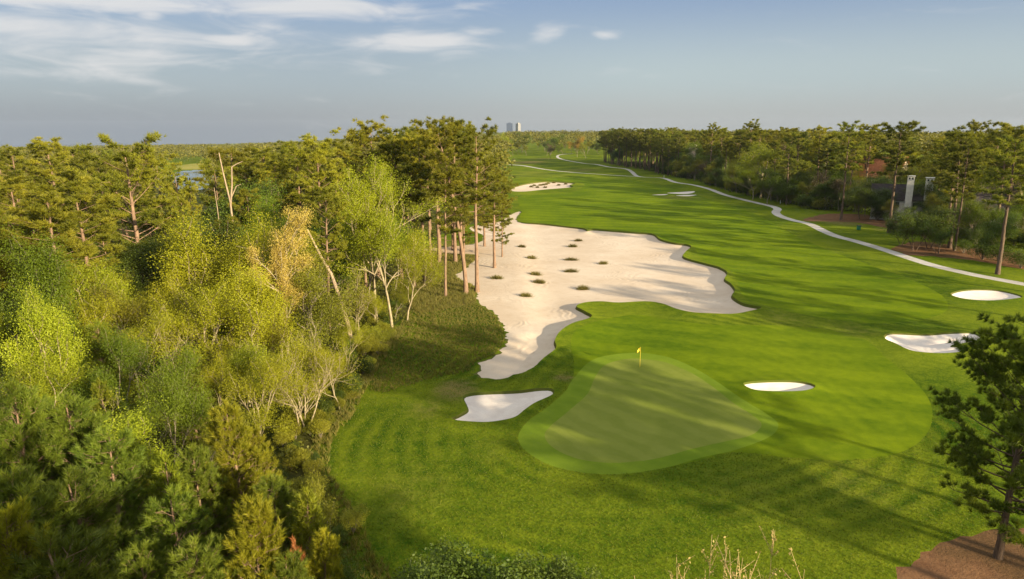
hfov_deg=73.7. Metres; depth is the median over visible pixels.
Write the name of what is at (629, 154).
olive tree
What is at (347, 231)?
bright green tree
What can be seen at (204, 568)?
young pine
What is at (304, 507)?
young pine
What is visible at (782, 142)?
pine tree
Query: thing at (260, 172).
pine tree
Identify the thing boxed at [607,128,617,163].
pine tree
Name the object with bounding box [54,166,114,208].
pine tree
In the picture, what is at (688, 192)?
sand bunker
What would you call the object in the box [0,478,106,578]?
young pine
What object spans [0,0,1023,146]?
sky
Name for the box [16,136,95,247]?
pine tree
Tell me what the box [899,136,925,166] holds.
pine tree
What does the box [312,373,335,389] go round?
shrub
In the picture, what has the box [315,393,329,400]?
shrub
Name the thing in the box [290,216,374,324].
deep green tree
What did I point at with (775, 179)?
deep green tree
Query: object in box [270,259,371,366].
olive tree
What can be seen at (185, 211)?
olive tree
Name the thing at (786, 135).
pine tree
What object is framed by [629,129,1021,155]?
distant woods
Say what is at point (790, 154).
budding brown tree
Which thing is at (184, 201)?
pine tree
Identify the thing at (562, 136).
deep green tree
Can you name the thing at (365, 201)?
bright green tree
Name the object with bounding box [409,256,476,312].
native grass
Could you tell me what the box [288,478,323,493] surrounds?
shrub
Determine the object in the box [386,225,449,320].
bright green tree
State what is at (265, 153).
pine tree
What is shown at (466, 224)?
pine tree
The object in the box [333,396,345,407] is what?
shrub
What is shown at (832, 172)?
deep green tree
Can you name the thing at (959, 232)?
shrub
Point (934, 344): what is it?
sand bunker
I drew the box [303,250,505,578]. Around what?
tall grass
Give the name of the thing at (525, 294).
grass tuft
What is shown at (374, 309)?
yellow green tree
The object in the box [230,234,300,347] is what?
yellow green tree
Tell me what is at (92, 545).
young pine
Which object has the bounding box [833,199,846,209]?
shrub
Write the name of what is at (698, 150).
deep green tree
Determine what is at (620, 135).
pine tree
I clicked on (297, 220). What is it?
golden tree
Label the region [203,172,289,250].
deep green tree
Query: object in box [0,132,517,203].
distant woods
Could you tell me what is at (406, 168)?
pine tree
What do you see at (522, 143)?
olive tree
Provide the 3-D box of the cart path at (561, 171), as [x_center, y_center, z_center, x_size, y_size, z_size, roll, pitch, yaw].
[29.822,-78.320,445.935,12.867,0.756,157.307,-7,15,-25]
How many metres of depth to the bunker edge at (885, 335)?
87.39 m
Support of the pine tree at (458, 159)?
on the native grass at (442, 293)
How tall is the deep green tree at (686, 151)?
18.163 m
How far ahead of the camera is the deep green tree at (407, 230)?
108.64 m
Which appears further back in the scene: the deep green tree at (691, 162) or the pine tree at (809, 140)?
the deep green tree at (691, 162)
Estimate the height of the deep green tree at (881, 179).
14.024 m
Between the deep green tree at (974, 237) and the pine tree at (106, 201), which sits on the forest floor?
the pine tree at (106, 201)
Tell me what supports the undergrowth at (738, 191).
on the ground at (937, 371)
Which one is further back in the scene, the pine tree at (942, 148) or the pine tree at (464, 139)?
the pine tree at (942, 148)
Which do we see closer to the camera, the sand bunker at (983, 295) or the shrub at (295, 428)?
the shrub at (295, 428)
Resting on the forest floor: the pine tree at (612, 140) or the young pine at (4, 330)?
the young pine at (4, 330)
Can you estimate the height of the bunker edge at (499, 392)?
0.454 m
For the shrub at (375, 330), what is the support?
on the forest floor
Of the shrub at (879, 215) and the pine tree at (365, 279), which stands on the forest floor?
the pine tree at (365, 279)
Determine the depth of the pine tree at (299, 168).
147.56 m
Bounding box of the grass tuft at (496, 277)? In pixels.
[489,275,503,279]
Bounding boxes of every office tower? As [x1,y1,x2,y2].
[506,122,512,131]
[516,123,520,131]
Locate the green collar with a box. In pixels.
[518,353,777,473]
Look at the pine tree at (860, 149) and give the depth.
223.85 m
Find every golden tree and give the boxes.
[237,239,305,377]
[262,200,318,357]
[566,136,584,152]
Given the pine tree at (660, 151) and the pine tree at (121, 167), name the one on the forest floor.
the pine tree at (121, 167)
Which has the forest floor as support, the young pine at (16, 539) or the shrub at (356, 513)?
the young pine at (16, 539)
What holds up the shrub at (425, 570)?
on the ground at (937, 371)
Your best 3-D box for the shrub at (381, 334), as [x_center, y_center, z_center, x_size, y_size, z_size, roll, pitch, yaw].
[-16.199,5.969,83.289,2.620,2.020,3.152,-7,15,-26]
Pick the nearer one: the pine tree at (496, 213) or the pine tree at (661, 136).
the pine tree at (496, 213)
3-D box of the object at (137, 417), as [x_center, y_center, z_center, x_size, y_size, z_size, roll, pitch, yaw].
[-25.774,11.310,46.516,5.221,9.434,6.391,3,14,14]
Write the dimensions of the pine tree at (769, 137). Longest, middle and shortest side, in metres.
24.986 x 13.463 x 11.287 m
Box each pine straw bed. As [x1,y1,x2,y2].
[803,214,900,227]
[891,241,1023,268]
[896,528,1023,578]
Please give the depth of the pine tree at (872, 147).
245.13 m
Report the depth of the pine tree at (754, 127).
303.36 m
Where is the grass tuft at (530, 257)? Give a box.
[525,254,538,258]
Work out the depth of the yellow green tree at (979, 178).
178.03 m
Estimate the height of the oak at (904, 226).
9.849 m
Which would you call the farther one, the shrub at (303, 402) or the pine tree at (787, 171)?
the pine tree at (787, 171)
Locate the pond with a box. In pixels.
[159,170,225,189]
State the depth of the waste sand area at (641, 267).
121.55 m
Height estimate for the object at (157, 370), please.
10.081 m
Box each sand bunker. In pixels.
[456,391,552,421]
[673,191,694,193]
[745,382,813,390]
[885,333,978,352]
[952,290,1019,299]
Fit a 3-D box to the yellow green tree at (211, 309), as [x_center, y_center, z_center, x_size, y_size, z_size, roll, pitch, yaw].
[-28.329,4.054,64.148,10.068,15.093,11.478,-8,16,-31]
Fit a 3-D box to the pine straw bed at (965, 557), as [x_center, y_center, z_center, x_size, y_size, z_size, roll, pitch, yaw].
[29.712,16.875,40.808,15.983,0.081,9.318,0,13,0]
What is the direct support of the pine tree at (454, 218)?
on the native grass at (442, 293)
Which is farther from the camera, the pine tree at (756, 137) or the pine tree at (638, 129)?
the pine tree at (638, 129)
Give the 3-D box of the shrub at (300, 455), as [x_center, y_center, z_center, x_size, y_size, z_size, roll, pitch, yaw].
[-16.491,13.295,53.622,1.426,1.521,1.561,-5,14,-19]
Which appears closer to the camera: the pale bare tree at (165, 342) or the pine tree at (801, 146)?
the pale bare tree at (165, 342)
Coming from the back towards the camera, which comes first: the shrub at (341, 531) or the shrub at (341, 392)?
the shrub at (341, 392)
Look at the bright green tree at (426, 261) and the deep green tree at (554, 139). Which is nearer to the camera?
the bright green tree at (426, 261)
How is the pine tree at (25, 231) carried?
on the forest floor
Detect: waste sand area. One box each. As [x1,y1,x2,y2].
[426,212,755,378]
[510,182,570,191]
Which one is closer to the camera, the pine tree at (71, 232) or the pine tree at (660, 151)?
the pine tree at (71, 232)
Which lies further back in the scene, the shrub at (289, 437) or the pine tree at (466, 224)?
the pine tree at (466, 224)
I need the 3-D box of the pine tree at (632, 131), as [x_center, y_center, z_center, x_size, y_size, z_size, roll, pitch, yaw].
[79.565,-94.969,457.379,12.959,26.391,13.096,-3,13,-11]
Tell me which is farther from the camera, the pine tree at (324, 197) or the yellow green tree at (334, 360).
the pine tree at (324, 197)
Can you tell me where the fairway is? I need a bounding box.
[518,178,947,322]
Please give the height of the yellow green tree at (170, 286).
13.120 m
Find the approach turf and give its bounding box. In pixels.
[571,315,931,473]
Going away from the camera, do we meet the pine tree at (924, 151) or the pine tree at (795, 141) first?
the pine tree at (924, 151)
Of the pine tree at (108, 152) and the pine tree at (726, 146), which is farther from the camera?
the pine tree at (726, 146)
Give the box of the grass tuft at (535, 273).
[528,270,541,274]
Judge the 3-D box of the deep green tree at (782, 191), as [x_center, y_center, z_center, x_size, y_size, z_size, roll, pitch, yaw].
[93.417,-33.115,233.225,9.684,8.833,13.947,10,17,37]
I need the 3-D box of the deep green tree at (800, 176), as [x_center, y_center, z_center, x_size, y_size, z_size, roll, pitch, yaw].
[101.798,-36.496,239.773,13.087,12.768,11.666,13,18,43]
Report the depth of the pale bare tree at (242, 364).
62.68 m
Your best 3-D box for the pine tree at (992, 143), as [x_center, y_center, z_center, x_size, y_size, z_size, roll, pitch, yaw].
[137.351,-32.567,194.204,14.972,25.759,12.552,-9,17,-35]
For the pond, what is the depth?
485.82 m
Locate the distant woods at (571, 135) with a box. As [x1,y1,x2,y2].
[502,129,641,146]
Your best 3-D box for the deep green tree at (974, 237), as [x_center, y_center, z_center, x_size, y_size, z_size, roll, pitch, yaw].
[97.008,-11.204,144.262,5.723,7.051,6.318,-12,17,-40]
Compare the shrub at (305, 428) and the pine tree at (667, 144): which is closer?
the shrub at (305, 428)
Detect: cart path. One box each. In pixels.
[509,164,636,176]
[556,154,1023,285]
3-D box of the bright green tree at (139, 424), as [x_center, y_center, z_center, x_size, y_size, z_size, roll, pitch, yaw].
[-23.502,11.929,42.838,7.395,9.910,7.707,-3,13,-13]
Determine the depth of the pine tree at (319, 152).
105.39 m
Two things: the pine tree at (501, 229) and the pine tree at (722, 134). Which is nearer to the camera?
the pine tree at (501, 229)
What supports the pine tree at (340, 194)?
on the forest floor
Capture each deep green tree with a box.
[0,217,90,371]
[0,315,101,417]
[0,351,47,493]
[40,314,161,452]
[57,236,132,356]
[60,219,108,306]
[103,229,181,339]
[121,209,171,240]
[127,204,268,336]
[127,340,217,463]
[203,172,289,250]
[241,185,303,261]
[290,206,368,301]
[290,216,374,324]
[328,209,391,295]
[374,204,433,291]
[516,133,530,150]
[536,133,547,149]
[545,136,562,154]
[556,143,562,153]
[557,133,566,143]
[589,143,601,152]
[612,148,625,162]
[668,156,681,171]
[676,143,694,157]
[681,140,709,163]
[683,156,699,178]
[701,143,728,165]
[703,156,724,174]
[708,168,725,180]
[714,174,724,188]
[725,162,748,191]
[735,165,758,194]
[736,182,751,194]
[747,172,759,195]
[756,165,785,203]
[766,169,789,201]
[770,181,801,203]
[784,178,802,202]
[785,169,817,201]
[791,193,811,208]
[806,153,849,182]
[813,174,850,207]
[817,184,840,208]
[831,163,855,199]
[837,185,879,218]
[841,184,859,211]
[847,172,906,190]
[863,187,899,220]
[872,192,890,213]
[884,172,907,183]
[900,175,943,195]
[904,205,925,218]
[912,201,927,212]
[915,180,947,210]
[922,203,956,225]
[928,194,959,216]
[935,171,979,202]
[946,192,993,233]
[956,197,1001,228]
[957,211,998,230]
[960,221,985,243]
[977,156,1023,186]
[977,210,1023,256]
[988,185,1023,226]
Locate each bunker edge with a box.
[426,211,760,379]
[451,388,554,419]
[514,181,574,187]
[743,380,814,386]
[884,332,980,347]
[951,289,1022,296]
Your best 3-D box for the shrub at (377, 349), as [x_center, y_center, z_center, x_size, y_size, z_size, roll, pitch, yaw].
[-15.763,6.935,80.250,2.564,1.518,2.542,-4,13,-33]
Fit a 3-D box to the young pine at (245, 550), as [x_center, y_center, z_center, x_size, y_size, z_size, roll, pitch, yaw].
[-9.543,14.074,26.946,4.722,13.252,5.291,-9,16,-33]
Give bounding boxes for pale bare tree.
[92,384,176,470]
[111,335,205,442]
[139,303,201,407]
[141,439,219,509]
[151,284,223,394]
[196,322,262,405]
[215,338,276,417]
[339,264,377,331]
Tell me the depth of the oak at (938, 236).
142.12 m
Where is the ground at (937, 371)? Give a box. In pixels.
[1,131,1023,578]
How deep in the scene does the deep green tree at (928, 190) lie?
182.97 m
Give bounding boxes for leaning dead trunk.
[307,230,353,339]
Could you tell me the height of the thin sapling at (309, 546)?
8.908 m
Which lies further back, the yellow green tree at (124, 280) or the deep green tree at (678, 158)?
the deep green tree at (678, 158)
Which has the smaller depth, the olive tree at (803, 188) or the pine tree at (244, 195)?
the pine tree at (244, 195)
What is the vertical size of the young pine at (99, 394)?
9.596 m
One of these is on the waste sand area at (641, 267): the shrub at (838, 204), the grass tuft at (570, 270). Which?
the grass tuft at (570, 270)
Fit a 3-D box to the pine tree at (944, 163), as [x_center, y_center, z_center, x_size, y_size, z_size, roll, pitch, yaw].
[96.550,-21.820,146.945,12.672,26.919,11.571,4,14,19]
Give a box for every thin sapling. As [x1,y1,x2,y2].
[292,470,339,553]
[302,528,349,573]
[312,545,368,578]
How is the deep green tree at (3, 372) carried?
on the forest floor
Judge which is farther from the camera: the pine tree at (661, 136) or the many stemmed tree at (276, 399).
the pine tree at (661, 136)
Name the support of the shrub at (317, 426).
on the ground at (937, 371)
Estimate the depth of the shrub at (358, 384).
67.14 m
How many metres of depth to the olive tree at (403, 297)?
93.88 m
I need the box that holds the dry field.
[176,163,216,169]
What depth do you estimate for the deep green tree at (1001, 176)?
182.89 m
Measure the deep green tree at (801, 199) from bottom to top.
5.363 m
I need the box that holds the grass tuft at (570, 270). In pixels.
[563,268,579,272]
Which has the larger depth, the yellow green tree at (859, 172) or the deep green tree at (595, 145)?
the deep green tree at (595, 145)
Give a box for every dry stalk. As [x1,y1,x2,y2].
[634,565,704,578]
[676,535,736,578]
[705,550,758,578]
[713,526,804,578]
[742,551,760,578]
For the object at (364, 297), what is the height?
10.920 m
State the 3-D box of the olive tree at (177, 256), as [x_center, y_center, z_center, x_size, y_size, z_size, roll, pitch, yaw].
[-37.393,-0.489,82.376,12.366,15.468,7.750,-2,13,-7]
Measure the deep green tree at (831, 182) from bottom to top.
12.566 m
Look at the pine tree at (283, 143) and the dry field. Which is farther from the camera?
the dry field
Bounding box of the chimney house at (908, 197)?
[870,175,934,219]
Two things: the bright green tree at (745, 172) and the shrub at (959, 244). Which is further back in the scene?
the bright green tree at (745, 172)
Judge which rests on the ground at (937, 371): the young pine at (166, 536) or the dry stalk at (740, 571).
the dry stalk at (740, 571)
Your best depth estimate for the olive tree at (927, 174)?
206.99 m
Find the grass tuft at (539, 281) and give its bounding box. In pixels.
[531,278,546,283]
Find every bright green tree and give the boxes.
[0,295,97,405]
[0,349,125,459]
[13,273,89,433]
[54,255,146,381]
[89,393,195,502]
[216,336,287,435]
[315,197,437,328]
[316,200,375,293]
[324,152,449,319]
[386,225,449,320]
[722,160,761,199]
[728,141,815,197]
[767,155,785,176]
[881,153,915,179]
[973,148,1023,195]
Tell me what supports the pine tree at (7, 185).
on the forest floor
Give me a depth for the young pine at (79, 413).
33.34 m
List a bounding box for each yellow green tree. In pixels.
[41,289,126,388]
[74,308,181,396]
[76,253,169,367]
[135,269,217,366]
[140,209,272,364]
[150,256,264,391]
[197,344,254,405]
[209,255,305,406]
[212,201,329,345]
[216,331,315,437]
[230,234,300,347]
[297,343,349,408]
[329,317,376,367]
[354,290,387,326]
[762,161,788,178]
[840,174,871,211]
[847,163,864,188]
[942,169,984,199]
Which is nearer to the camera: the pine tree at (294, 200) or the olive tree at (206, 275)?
the olive tree at (206, 275)
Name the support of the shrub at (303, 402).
on the forest floor
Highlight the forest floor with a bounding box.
[0,188,479,577]
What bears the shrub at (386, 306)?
on the forest floor
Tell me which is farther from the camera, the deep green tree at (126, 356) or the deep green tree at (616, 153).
the deep green tree at (616, 153)
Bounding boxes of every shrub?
[266,464,288,478]
[273,424,294,446]
[274,429,295,445]
[281,409,304,427]
[281,457,301,468]
[283,486,306,509]
[284,444,305,459]
[285,394,319,412]
[285,441,300,450]
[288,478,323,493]
[289,422,301,438]
[292,448,310,466]
[292,475,328,495]
[297,415,311,428]
[299,468,329,490]
[302,425,314,435]
[302,458,324,474]
[306,408,325,420]
[308,419,330,436]
[309,451,320,460]
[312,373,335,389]
[313,398,334,412]
[313,412,335,423]
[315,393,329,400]
[319,372,342,387]
[319,501,333,522]
[329,374,363,393]
[331,522,350,544]
[332,390,345,402]
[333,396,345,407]
[334,381,355,390]
[339,341,354,350]
[339,502,369,533]
[340,372,352,381]
[340,387,358,399]
[345,349,356,357]
[348,356,374,373]
[353,341,370,355]
[358,325,380,337]
[358,334,378,349]
[367,316,379,325]
[369,330,389,344]
[369,343,389,354]
[375,321,388,329]
[379,328,396,339]
[380,302,391,311]
[380,324,395,332]
[387,300,403,307]
[705,176,713,185]
[724,182,734,190]
[748,185,760,196]
[782,194,796,203]
[808,196,826,206]
[810,198,830,209]
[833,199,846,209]
[847,203,869,210]
[868,210,886,219]
[882,210,903,221]
[952,238,976,252]
[955,226,965,237]
[965,242,997,259]
[981,228,1019,243]
[981,241,1023,260]
[1005,248,1023,267]
[1008,232,1023,245]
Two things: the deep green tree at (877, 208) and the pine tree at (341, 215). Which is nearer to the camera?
the pine tree at (341, 215)
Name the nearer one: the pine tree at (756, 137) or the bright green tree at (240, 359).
the bright green tree at (240, 359)
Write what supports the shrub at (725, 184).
on the ground at (937, 371)
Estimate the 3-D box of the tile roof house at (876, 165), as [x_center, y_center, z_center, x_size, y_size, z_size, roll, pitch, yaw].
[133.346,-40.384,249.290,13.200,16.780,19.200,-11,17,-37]
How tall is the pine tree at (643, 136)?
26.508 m
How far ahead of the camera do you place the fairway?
151.76 m
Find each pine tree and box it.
[0,143,47,215]
[0,157,20,178]
[0,174,64,251]
[0,183,99,342]
[0,185,33,216]
[0,205,104,337]
[0,223,44,337]
[0,237,28,380]
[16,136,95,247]
[18,174,55,186]
[42,142,113,201]
[42,172,128,363]
[54,155,137,281]
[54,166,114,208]
[57,164,115,245]
[66,131,193,326]
[75,212,127,331]
[89,148,115,193]
[97,164,143,251]
[121,193,169,243]
[125,163,155,205]
[134,150,156,238]
[136,150,190,279]
[155,185,211,246]
[157,165,196,229]
[191,146,263,206]
[195,158,237,228]
[207,216,251,333]
[213,156,271,204]
[225,188,261,233]
[245,147,288,192]
[246,160,298,227]
[255,155,297,219]
[264,140,316,229]
[272,150,309,241]
[277,152,326,227]
[279,129,348,286]
[300,168,339,244]
[303,184,349,334]
[319,138,359,197]
[323,195,363,292]
[325,180,349,276]
[334,114,403,277]
[336,151,361,180]
[342,146,369,179]
[356,196,376,286]
[367,128,418,280]
[378,126,428,269]
[386,130,452,283]
[389,163,435,287]
[398,125,424,254]
[399,123,451,267]
[408,115,466,261]
[415,116,482,292]
[419,161,471,296]
[422,145,462,256]
[436,118,483,261]
[443,193,474,254]
[444,121,483,254]
[446,116,518,291]
[447,142,467,249]
[466,157,518,246]
[477,169,513,267]
[481,196,514,256]
[597,130,609,161]
[600,133,607,162]
[604,132,613,162]
[606,132,617,164]
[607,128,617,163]
[610,129,623,164]
[612,127,628,165]
[617,130,633,166]
[618,128,630,166]
[621,128,638,166]
[628,134,642,166]
[634,135,644,168]
[635,128,644,161]
[639,128,655,169]
[641,128,656,167]
[644,134,653,169]
[646,129,663,172]
[651,134,659,171]
[652,131,666,173]
[657,133,675,172]
[658,137,667,173]
[659,135,677,175]
[667,127,677,133]
[667,132,685,174]
[671,132,687,174]
[680,134,690,150]
[687,130,701,146]
[688,132,700,145]
[695,130,714,150]
[700,134,716,156]
[702,122,723,161]
[713,127,731,152]
[717,132,736,159]
[720,137,734,170]
[726,129,752,180]
[728,135,742,176]
[739,119,760,151]
[749,129,768,169]
[749,133,777,174]
[767,130,785,149]
[768,140,783,170]
[773,140,787,168]
[773,144,802,203]
[777,128,804,180]
[778,132,800,158]
[780,130,799,169]
[783,131,814,169]
[793,141,811,160]
[797,138,823,175]
[802,125,843,190]
[811,140,841,180]
[828,120,868,219]
[832,135,851,179]
[842,137,869,205]
[849,123,886,183]
[852,128,885,168]
[868,120,931,232]
[891,135,916,159]
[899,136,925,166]
[917,136,945,175]
[923,139,952,185]
[926,311,1023,559]
[929,124,996,248]
[929,131,977,227]
[937,130,998,181]
[937,138,985,250]
[965,118,1001,182]
[972,134,1023,274]
[982,130,1017,165]
[983,122,1023,211]
[986,126,1023,196]
[1002,134,1023,178]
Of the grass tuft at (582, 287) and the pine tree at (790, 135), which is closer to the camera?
the grass tuft at (582, 287)
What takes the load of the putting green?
on the green collar
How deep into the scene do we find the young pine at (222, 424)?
36.61 m
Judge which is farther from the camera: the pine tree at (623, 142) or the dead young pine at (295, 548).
the pine tree at (623, 142)
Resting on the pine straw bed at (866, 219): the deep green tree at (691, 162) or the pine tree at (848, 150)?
the pine tree at (848, 150)
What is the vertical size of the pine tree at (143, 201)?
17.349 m
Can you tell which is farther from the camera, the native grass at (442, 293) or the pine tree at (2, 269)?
the native grass at (442, 293)
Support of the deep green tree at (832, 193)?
on the ground at (937, 371)
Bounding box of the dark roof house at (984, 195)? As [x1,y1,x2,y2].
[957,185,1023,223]
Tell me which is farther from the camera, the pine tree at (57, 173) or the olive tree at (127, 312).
the pine tree at (57, 173)
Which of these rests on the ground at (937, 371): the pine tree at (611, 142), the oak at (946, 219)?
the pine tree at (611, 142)
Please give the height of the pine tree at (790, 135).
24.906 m
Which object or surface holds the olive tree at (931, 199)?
on the ground at (937, 371)
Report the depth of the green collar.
59.16 m
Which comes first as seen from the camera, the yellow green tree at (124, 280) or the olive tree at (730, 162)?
the yellow green tree at (124, 280)
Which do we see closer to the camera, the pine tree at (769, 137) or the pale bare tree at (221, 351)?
the pale bare tree at (221, 351)
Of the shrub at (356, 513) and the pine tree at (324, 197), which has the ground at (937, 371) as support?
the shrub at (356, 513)
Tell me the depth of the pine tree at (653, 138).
409.66 m
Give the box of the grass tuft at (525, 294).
[517,291,532,296]
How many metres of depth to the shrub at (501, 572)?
24.57 m
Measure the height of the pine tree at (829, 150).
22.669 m
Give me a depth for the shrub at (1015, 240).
151.12 m
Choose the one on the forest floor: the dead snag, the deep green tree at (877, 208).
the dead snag
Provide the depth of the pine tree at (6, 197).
99.30 m
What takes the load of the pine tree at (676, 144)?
on the ground at (937, 371)
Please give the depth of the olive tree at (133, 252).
91.78 m
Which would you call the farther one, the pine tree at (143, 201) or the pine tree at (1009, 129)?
the pine tree at (1009, 129)
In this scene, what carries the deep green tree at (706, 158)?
on the ground at (937, 371)
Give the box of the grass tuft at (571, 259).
[561,257,578,260]
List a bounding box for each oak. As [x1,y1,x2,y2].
[881,212,916,244]
[890,206,942,250]
[903,204,967,248]
[913,220,955,253]
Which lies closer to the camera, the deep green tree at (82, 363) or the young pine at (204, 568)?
the young pine at (204, 568)
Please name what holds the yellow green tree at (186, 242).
on the forest floor
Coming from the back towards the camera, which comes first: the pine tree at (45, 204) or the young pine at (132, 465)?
the pine tree at (45, 204)
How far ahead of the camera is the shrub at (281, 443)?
56.55 m
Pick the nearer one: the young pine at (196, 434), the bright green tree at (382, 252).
the young pine at (196, 434)
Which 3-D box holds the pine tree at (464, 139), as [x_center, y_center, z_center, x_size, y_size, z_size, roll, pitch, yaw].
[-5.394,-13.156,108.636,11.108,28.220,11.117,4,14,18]
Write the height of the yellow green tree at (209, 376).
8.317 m
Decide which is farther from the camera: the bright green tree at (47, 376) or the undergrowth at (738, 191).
the undergrowth at (738, 191)
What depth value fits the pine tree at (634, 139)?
444.15 m
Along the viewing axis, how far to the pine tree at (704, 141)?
356.16 m
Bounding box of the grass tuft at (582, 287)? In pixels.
[576,285,589,289]
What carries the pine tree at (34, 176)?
on the forest floor
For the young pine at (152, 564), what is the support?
on the forest floor
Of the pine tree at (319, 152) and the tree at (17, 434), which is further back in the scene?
the pine tree at (319, 152)
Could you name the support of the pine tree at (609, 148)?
on the ground at (937, 371)
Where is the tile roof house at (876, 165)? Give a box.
[847,156,908,195]
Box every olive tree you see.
[79,278,175,400]
[103,235,157,303]
[142,227,220,345]
[148,251,230,347]
[150,194,213,236]
[196,396,260,479]
[228,225,337,349]
[242,323,286,382]
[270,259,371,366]
[387,282,422,318]
[390,274,412,294]
[516,140,523,148]
[522,145,528,155]
[576,140,587,158]
[628,139,638,162]
[670,160,681,176]
[671,154,689,166]
[679,165,693,175]
[686,163,698,174]
[692,159,701,180]
[704,162,716,184]
[720,164,737,192]
[726,146,746,165]
[757,176,771,200]
[798,181,812,196]
[881,198,899,221]
[900,154,941,188]
[923,191,952,210]
[1009,191,1023,228]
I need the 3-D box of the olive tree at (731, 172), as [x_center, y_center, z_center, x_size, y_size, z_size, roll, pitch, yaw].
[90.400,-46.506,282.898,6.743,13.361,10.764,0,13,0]
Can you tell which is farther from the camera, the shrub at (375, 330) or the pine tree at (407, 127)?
the pine tree at (407, 127)
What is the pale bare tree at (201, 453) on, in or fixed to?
on the forest floor
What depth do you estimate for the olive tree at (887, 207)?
187.04 m
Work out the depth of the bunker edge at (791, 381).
70.68 m
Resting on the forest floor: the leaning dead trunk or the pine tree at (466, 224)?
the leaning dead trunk
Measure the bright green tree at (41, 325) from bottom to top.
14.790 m
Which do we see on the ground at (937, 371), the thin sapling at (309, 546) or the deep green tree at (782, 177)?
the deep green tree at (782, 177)
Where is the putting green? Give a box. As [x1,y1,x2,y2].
[545,358,761,462]
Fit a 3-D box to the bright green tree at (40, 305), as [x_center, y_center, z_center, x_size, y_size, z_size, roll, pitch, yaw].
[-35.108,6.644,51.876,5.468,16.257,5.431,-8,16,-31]
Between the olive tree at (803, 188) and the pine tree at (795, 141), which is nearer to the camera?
the olive tree at (803, 188)
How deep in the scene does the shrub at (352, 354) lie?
77.64 m
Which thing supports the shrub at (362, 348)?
on the forest floor
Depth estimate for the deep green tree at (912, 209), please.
179.46 m
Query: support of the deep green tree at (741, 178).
on the ground at (937, 371)
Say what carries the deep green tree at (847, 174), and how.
on the ground at (937, 371)
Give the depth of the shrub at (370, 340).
80.98 m
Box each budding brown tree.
[545,145,555,153]
[694,164,705,175]
[779,142,813,178]
[806,170,831,196]
[829,179,852,209]
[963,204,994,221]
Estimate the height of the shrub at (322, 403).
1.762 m
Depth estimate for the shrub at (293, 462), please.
53.00 m
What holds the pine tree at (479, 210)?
on the waste sand area at (641, 267)
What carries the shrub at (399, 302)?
on the forest floor
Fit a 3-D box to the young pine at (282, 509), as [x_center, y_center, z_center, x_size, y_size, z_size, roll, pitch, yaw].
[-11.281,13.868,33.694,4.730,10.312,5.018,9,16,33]
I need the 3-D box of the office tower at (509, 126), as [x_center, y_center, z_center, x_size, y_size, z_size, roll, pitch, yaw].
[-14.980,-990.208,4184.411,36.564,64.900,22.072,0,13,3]
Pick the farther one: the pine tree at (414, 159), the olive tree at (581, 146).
the olive tree at (581, 146)
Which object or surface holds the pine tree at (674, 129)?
on the ground at (937, 371)
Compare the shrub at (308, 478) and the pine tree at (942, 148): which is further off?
the pine tree at (942, 148)
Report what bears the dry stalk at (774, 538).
on the ground at (937, 371)
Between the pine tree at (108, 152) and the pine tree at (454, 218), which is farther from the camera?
the pine tree at (108, 152)
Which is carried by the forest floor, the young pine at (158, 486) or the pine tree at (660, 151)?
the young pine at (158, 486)
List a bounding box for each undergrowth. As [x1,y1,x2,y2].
[0,212,485,575]
[609,161,1022,240]
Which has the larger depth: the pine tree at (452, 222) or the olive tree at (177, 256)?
the pine tree at (452, 222)
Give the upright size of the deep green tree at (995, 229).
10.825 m
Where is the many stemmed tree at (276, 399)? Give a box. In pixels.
[249,318,365,432]
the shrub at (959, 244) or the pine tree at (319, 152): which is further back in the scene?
the shrub at (959, 244)
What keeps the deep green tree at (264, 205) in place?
on the forest floor
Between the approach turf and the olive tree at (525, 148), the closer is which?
the approach turf
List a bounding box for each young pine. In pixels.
[0,313,21,392]
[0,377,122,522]
[0,463,104,569]
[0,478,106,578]
[0,493,62,578]
[1,365,48,448]
[1,521,123,578]
[12,399,122,510]
[26,389,166,528]
[33,463,153,578]
[65,422,184,576]
[80,318,133,418]
[87,376,124,457]
[115,536,174,578]
[122,459,160,534]
[127,481,244,578]
[141,450,211,577]
[164,529,239,578]
[167,360,221,458]
[171,442,241,575]
[194,398,282,575]
[209,272,246,355]
[217,491,310,578]
[224,423,295,551]
[232,472,314,573]
[262,547,314,578]
[285,533,312,577]
[287,485,342,566]
[303,524,345,578]
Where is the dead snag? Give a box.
[214,153,242,254]
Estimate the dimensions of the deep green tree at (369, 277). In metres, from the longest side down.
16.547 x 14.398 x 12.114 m
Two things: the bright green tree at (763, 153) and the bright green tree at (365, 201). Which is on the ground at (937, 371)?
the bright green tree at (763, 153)
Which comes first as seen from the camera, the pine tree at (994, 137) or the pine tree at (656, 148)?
the pine tree at (994, 137)
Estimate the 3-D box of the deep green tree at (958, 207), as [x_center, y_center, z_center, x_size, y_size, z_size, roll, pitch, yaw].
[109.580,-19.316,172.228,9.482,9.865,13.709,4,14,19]
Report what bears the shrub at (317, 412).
on the forest floor
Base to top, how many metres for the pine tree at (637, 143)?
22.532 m
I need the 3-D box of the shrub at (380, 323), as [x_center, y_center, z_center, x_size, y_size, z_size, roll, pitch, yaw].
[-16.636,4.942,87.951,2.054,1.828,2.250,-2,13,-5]

